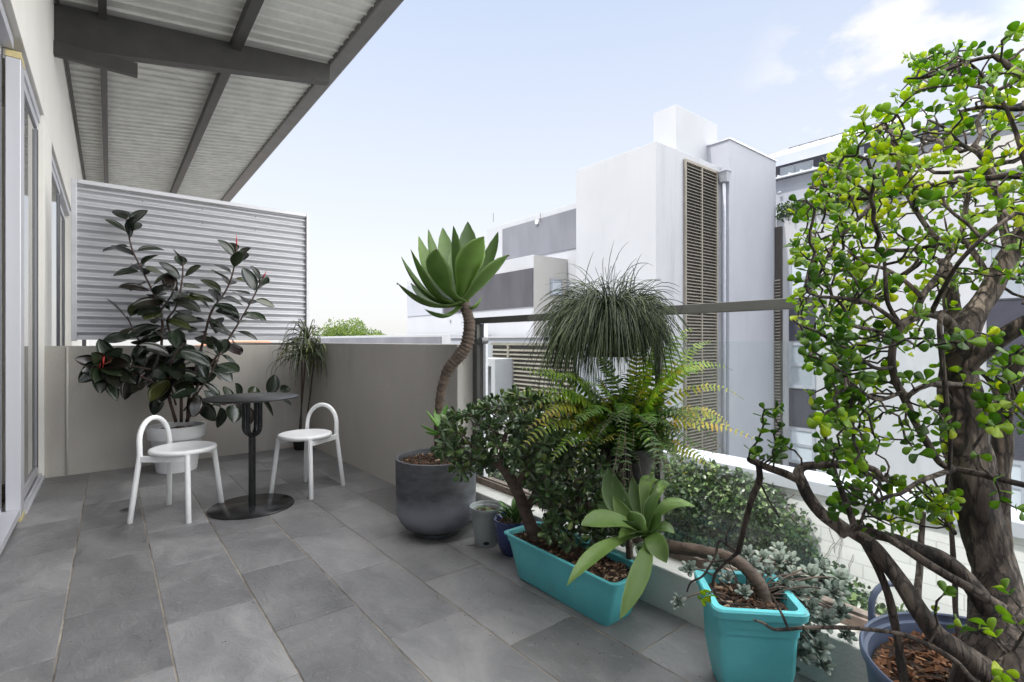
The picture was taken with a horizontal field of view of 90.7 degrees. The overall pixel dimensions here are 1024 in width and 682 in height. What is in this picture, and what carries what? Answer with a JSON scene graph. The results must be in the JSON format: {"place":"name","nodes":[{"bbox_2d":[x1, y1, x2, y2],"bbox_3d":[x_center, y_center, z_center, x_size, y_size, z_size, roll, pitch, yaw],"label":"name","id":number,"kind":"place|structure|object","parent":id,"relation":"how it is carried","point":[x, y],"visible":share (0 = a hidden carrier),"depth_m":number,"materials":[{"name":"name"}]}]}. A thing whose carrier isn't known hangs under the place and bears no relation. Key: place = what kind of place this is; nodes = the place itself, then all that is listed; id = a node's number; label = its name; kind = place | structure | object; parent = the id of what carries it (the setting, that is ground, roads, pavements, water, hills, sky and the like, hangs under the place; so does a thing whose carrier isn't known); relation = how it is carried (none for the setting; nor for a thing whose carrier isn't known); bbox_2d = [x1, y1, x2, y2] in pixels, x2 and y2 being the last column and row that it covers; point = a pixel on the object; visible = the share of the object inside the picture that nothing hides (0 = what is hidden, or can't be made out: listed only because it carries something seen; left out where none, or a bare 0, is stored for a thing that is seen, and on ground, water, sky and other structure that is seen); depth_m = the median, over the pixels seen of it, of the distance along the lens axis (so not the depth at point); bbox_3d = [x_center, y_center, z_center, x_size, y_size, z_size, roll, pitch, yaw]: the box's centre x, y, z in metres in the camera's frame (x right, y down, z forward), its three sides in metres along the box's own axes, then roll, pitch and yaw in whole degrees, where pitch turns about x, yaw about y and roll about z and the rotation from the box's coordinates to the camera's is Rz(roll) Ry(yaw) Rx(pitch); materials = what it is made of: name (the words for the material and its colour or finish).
{"place":"outdoors","nodes":[
{"label":"outdoors","id":0,"kind":"place"},
{"bbox_2d":[199,341,269,344],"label":"distant house","id":1,"kind":"structure","parent":0,"point":[246,341],"depth_m":37.79,"materials":[{"name":"ceramic"}]},
{"bbox_2d":[0,447,815,681],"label":"deck floor","id":2,"kind":"structure","parent":0,"point":[114,625],"depth_m":2.23,"materials":[{"name":"grey tile"}]},
{"bbox_2d":[1,0,88,484],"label":"apartment facade","id":3,"kind":"structure","parent":2,"relation":"on","point":[31,23],"depth_m":4.45,"materials":[{"name":"beige paint"}]},
{"bbox_2d":[0,0,19,554],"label":"sliding door","id":4,"kind":"structure","parent":3,"relation":"attached to","point":[9,520],"depth_m":3.20,"materials":[{"name":"metal"}]},
{"bbox_2d":[5,48,24,521],"bbox_3d":[-3.307,-0.350,3.365,0.077,3.090,0.179,0,0,-38],"label":"door post","id":5,"kind":"object","parent":3,"relation":"attached to","point":[14,277],"depth_m":3.30,"materials":[{"name":"metal"}]},
{"bbox_2d":[1,48,44,513],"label":"sliding door","id":6,"kind":"structure","parent":3,"relation":"attached to","point":[33,483],"depth_m":4.08,"materials":[{"name":"metal"}]},
{"bbox_2d":[52,155,69,345],"bbox_3d":[-5.683,-0.349,6.309,0.150,3.242,3.430,0,0,-38],"label":"neighbour door","id":7,"kind":"structure","parent":3,"relation":"attached to","point":[60,209],"depth_m":6.28,"materials":[{"name":"metal"}]},
{"bbox_2d":[54,0,403,205],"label":"canopy roof","id":8,"kind":"structure","parent":3,"relation":"attached to","point":[213,99],"depth_m":6.94,"materials":[{"name":"metal"}]},
{"bbox_2d":[119,507,136,512],"bbox_3d":[-2.679,1.177,3.529,0.104,0.006,0.104,0,0,-38],"label":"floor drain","id":9,"kind":"object","parent":2,"relation":"in","point":[124,510],"visible":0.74,"depth_m":3.51,"materials":[{"name":"metal"}]},
{"bbox_2d":[127,415,223,523],"bbox_3d":[-2.254,0.839,3.435,0.439,0.670,0.403,0,0,0],"label":"stool chair","id":10,"kind":"object","parent":2,"relation":"on","point":[169,453],"visible":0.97,"depth_m":3.29,"materials":[{"name":"white paint"}]},
{"bbox_2d":[45,345,308,477],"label":"boundary wall","id":11,"kind":"structure","parent":2,"relation":"on","point":[89,428],"depth_m":4.80,"materials":[{"name":"beige paint"}]},
{"bbox_2d":[71,178,308,345],"bbox_3d":[-3.196,-0.717,5.255,2.090,1.523,0.065,0,0,-38],"label":"corrugated screen","id":12,"kind":"object","parent":11,"relation":"on","point":[195,231],"visible":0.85,"depth_m":5.15,"materials":[{"name":"metal"}]},
{"bbox_2d":[74,210,290,473],"bbox_3d":[-2.882,-0.010,4.626,1.628,2.424,1.005,0,0,-31],"label":"potted rubber plant","id":13,"kind":"object","parent":2,"relation":"on","point":[109,369],"visible":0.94,"depth_m":4.56,"materials":[{"name":"green plant"}]},
{"bbox_2d":[202,392,298,519],"bbox_3d":[-1.832,0.781,3.564,0.604,0.778,0.604,0,0,-38],"label":"bistro table","id":14,"kind":"object","parent":2,"relation":"on","point":[251,504],"visible":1,"depth_m":3.54,"materials":[{"name":"black metal"}]},
{"bbox_2d":[266,319,327,450],"bbox_3d":[-2.248,0.483,5.360,0.642,1.445,0.836,0,0,-38],"label":"corner dracaena","id":15,"kind":"object","parent":2,"relation":"on","point":[311,347],"visible":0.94,"depth_m":5.38,"materials":[{"name":"plant"}]},
{"bbox_2d":[269,403,344,499],"bbox_3d":[-1.605,0.839,3.959,0.403,0.670,0.439,0,0,18],"label":"stool chair","id":16,"kind":"object","parent":2,"relation":"on","point":[310,438],"visible":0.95,"depth_m":3.92,"materials":[{"name":"white paint"}]},
{"bbox_2d":[230,342,472,485],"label":"side parapet","id":17,"kind":"structure","parent":2,"relation":"on","point":[379,398],"depth_m":4.30,"materials":[{"name":"beige paint"}]},
{"bbox_2d":[40,473,699,676],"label":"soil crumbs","id":18,"kind":"object","parent":2,"relation":"on","point":[437,596],"visible":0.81,"depth_m":2.12,"materials":[{"name":"brown soil"}]},
{"bbox_2d":[1,451,809,681],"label":"deck grout","id":19,"kind":"object","parent":2,"relation":"on","point":[3,499],"depth_m":2.23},
{"bbox_2d":[395,222,508,539],"bbox_3d":[-0.374,0.172,3.098,0.659,1.951,0.627,0,0,-9],"label":"potted succulent","id":20,"kind":"object","parent":2,"relation":"on","point":[434,500],"visible":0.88,"depth_m":2.92,"materials":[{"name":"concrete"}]},
{"bbox_2d":[470,500,502,547],"bbox_3d":[-0.145,1.034,2.849,0.188,0.215,0.188,0,0,-38],"label":"grey plastic pot","id":21,"kind":"object","parent":2,"relation":"on","point":[483,513],"visible":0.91,"depth_m":2.79,"materials":[{"name":"plastic"}]},
{"bbox_2d":[493,498,534,556],"bbox_3d":[0.000,1.002,2.727,0.213,0.272,0.237,0,0,-38],"label":"blue glazed pot","id":22,"kind":"object","parent":2,"relation":"on","point":[508,518],"visible":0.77,"depth_m":2.67,"materials":[{"name":"ceramic"}]},
{"bbox_2d":[430,384,644,625],"bbox_3d":[0.081,0.655,2.369,0.750,0.944,1.112,0,0,-38],"label":"jade plant trough","id":23,"kind":"object","parent":2,"relation":"on","point":[548,551],"visible":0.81,"depth_m":2.21,"materials":[{"name":"plant"}]},
{"bbox_2d":[470,476,880,681],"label":"kerb","id":24,"kind":"structure","parent":2,"relation":"on","point":[667,581],"depth_m":2.04,"materials":[{"name":"white concrete"}]},
{"bbox_2d":[473,296,826,534],"bbox_3d":[1.739,0.396,0.967,0.075,1.104,6.348,0,0,-38],"label":"glass balustrade","id":25,"kind":"object","parent":24,"relation":"on","point":[480,368],"visible":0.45,"depth_m":2.83,"materials":[{"name":"metal"}]},
{"bbox_2d":[515,242,696,418],"bbox_3d":[0.392,-0.053,2.269,0.793,0.793,0.836,0,0,-38],"label":"hanging grass pot","id":26,"kind":"object","parent":25,"relation":"hanging from","point":[591,324],"visible":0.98,"depth_m":2.12,"materials":[{"name":"plant"}]},
{"bbox_2d":[506,326,752,502],"bbox_3d":[0.516,0.228,2.149,0.966,0.795,0.745,0,0,26],"label":"hanging fern basket","id":27,"kind":"object","parent":25,"relation":"hanging from","point":[638,419],"visible":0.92,"depth_m":2.12,"materials":[{"name":"plant"}]},
{"bbox_2d":[567,468,858,681],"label":"square planter","id":28,"kind":"object","parent":2,"relation":"on","point":[742,646],"visible":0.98,"depth_m":1.64,"materials":[{"name":"plant"}]},
{"bbox_2d":[686,21,1023,681],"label":"potted jade tree","id":29,"kind":"object","parent":2,"relation":"on","point":[920,641],"visible":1,"depth_m":1.10,"materials":[{"name":"green plant"}]},
{"bbox_2d":[290,334,613,419],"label":"wing","id":30,"kind":"structure","parent":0,"point":[505,357],"depth_m":14.20,"materials":[{"name":"white paint"}]},
{"bbox_2d":[89,0,1023,345],"label":"sky","id":31,"kind":"structure","parent":0,"point":[455,113],"materials":[{"name":"blue"}]},
{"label":"garden bed","id":32,"kind":"structure","parent":0,"visible":0},
{"bbox_2d":[488,431,870,604],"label":"garden shrub","id":33,"kind":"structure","parent":32,"relation":"on","point":[766,526],"depth_m":6.04,"materials":[{"name":"green plant"}]},
{"bbox_2d":[488,415,1023,616],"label":"garden wall","id":34,"kind":"structure","parent":32,"relation":"on","point":[860,567],"depth_m":5.16,"materials":[{"name":"white paint"}]},
{"bbox_2d":[824,592,907,614],"bbox_3d":[3.187,2.509,4.163,1.602,0.547,2.243,0,0,-38],"label":"ground shrub","id":35,"kind":"object","parent":32,"relation":"on","point":[880,608],"visible":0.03,"depth_m":4.59,"materials":[{"name":"green plant"}]},
{"label":"ground","id":36,"kind":"structure","parent":0,"visible":0},
{"bbox_2d":[314,317,393,336],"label":"distant tree","id":37,"kind":"object","parent":36,"relation":"on","point":[340,330],"visible":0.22,"depth_m":43.35,"materials":[{"name":"green plant"}]},
{"bbox_2d":[407,203,575,335],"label":"stepped apartments","id":38,"kind":"structure","parent":36,"relation":"on","point":[540,249],"depth_m":17.89,"materials":[{"name":"paint"}]},
{"bbox_2d":[550,279,561,295],"bbox_3d":[1.496,-1.812,17.115,0.521,0.562,0.065,0,0,-39],"label":"window frame","id":39,"kind":"structure","parent":38,"relation":"in","point":[553,285],"depth_m":17.05,"materials":[{"name":"grey"}]},
{"bbox_2d":[576,104,776,462],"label":"stair tower","id":40,"kind":"structure","parent":36,"relation":"on","point":[685,200],"depth_m":16.22,"materials":[{"name":"paint"}]},
{"bbox_2d":[769,83,1023,507],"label":"terrace apartments","id":41,"kind":"structure","parent":36,"relation":"on","point":[793,379],"depth_m":15.98,"materials":[{"name":"grey paint"}]},
{"bbox_2d":[788,258,815,297],"bbox_3d":[10.151,-2.177,17.701,0.067,1.364,0.872,0,0,-39],"label":"window frame","id":42,"kind":"structure","parent":41,"relation":"in","point":[791,269],"depth_m":17.89,"materials":[{"name":"grey"}]},
{"bbox_2d":[788,343,815,388],"bbox_3d":[10.151,0.860,17.701,0.067,1.607,0.872,0,0,-39],"label":"window frame","id":43,"kind":"structure","parent":41,"relation":"in","point":[797,377],"depth_m":17.79,"materials":[{"name":"grey"}]},
{"bbox_2d":[788,426,815,463],"bbox_3d":[10.151,3.672,17.701,0.067,1.252,0.872,0,0,-39],"label":"window frame","id":44,"kind":"structure","parent":41,"relation":"in","point":[802,440],"depth_m":17.72,"materials":[{"name":"grey"}]},
{"bbox_2d":[775,179,908,221],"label":"roof planter shrubs","id":45,"kind":"object","parent":41,"relation":"on","point":[785,206],"visible":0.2,"depth_m":17.88,"materials":[{"name":"green plant"}]},
{"bbox_2d":[986,243,1023,298],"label":"window frame","id":46,"kind":"structure","parent":41,"relation":"in","point":[991,253],"depth_m":13.63,"materials":[{"name":"grey"}]},
{"bbox_2d":[986,368,1023,404],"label":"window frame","id":47,"kind":"structure","parent":41,"relation":"in","point":[987,387],"depth_m":13.90,"materials":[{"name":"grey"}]},
{"bbox_2d":[1011,460,1023,507],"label":"window frame","id":48,"kind":"structure","parent":41,"relation":"in","point":[1017,473],"depth_m":13.49,"materials":[{"name":"grey"}]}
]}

